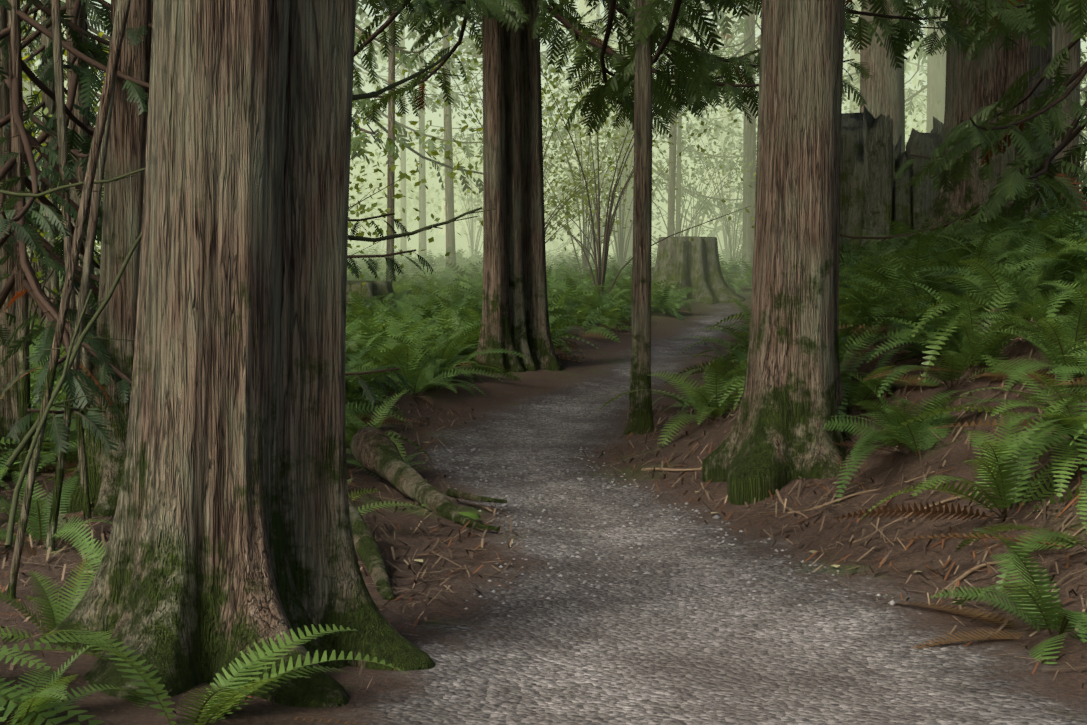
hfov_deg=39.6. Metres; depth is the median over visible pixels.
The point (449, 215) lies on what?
thin tree
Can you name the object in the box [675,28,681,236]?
thin tree
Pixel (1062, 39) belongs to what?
tree
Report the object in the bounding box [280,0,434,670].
cedar tree
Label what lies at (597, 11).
tree
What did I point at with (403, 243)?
thin tree
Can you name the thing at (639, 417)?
thin tree
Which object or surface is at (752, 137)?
thin tree
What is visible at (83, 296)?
stem
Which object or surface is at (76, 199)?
tree
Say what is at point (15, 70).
young tree
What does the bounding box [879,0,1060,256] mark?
cedar tree
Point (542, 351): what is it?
cedar tree
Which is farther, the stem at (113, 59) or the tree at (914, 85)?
the tree at (914, 85)
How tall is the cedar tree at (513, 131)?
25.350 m
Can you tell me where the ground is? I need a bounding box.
[0,250,1086,724]
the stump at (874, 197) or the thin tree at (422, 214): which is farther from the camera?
the thin tree at (422, 214)
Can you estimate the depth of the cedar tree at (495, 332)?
15.40 m
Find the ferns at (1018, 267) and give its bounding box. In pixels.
[0,197,1086,724]
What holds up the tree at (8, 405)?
on the ground
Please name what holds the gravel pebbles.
on the ground
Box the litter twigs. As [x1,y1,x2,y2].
[0,282,1086,724]
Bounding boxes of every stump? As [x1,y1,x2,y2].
[346,280,395,310]
[651,236,744,303]
[839,106,943,260]
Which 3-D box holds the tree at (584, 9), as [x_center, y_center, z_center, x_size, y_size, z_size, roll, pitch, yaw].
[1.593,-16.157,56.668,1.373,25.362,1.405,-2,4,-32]
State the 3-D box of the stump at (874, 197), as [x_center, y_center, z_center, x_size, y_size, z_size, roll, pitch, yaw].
[4.515,-2.108,19.729,2.147,2.368,2.001,-1,4,-12]
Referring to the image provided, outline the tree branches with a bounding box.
[0,0,1086,548]
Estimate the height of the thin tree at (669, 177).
16.278 m
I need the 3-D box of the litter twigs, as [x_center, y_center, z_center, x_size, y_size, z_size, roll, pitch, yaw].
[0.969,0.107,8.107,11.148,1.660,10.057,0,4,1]
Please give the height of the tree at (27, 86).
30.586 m
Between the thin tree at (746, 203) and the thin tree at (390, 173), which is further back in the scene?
the thin tree at (746, 203)
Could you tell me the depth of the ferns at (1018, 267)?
8.68 m
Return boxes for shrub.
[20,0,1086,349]
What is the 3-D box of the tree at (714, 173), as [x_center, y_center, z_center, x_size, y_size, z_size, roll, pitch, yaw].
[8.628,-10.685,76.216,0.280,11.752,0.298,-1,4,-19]
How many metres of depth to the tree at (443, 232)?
394.56 m
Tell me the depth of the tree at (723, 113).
52.83 m
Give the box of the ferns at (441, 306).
[28,187,1086,369]
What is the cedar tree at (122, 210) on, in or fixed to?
on the ground
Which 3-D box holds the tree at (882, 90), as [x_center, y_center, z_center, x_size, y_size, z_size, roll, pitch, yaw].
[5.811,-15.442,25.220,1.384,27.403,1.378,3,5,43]
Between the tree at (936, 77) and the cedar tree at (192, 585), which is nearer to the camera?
the cedar tree at (192, 585)
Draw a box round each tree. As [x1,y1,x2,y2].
[0,0,18,473]
[7,0,33,504]
[20,1,33,256]
[37,0,349,707]
[40,0,61,344]
[42,0,152,516]
[61,24,67,95]
[65,0,96,435]
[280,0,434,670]
[386,1,394,287]
[400,9,407,262]
[416,134,480,237]
[418,28,426,259]
[442,18,455,272]
[470,0,525,372]
[504,0,536,370]
[520,0,562,370]
[575,0,594,255]
[594,0,599,229]
[615,1,634,262]
[623,0,654,434]
[664,154,690,232]
[667,61,673,236]
[669,19,678,236]
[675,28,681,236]
[702,0,853,504]
[712,99,714,232]
[718,8,736,255]
[741,3,749,276]
[750,1,755,266]
[849,0,860,112]
[860,0,904,152]
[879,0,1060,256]
[913,59,916,127]
[926,0,946,132]
[1052,2,1054,81]
[1053,0,1080,202]
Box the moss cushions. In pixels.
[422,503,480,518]
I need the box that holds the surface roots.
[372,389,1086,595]
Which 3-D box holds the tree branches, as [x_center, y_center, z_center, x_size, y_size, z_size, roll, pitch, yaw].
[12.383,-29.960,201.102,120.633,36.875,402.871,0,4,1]
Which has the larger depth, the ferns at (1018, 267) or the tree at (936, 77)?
the tree at (936, 77)
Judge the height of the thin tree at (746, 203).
16.919 m
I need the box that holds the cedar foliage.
[0,0,1086,454]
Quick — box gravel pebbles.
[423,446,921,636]
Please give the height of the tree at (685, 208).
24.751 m
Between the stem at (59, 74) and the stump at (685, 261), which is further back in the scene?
the stump at (685, 261)
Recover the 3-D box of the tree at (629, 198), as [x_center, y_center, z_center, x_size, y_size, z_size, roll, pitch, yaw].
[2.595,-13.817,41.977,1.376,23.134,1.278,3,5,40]
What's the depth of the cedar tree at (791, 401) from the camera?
8.77 m
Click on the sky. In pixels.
(462, 242)
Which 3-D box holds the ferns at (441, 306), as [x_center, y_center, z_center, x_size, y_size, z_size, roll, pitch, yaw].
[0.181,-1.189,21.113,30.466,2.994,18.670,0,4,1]
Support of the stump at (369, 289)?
on the ground
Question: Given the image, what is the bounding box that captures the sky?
[31,0,1086,250]
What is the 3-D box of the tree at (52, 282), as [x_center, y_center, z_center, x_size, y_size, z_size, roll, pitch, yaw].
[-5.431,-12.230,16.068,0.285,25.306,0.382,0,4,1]
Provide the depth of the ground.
6.61 m
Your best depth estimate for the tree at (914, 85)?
67.35 m
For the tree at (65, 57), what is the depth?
63.30 m
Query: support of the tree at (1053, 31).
on the ground

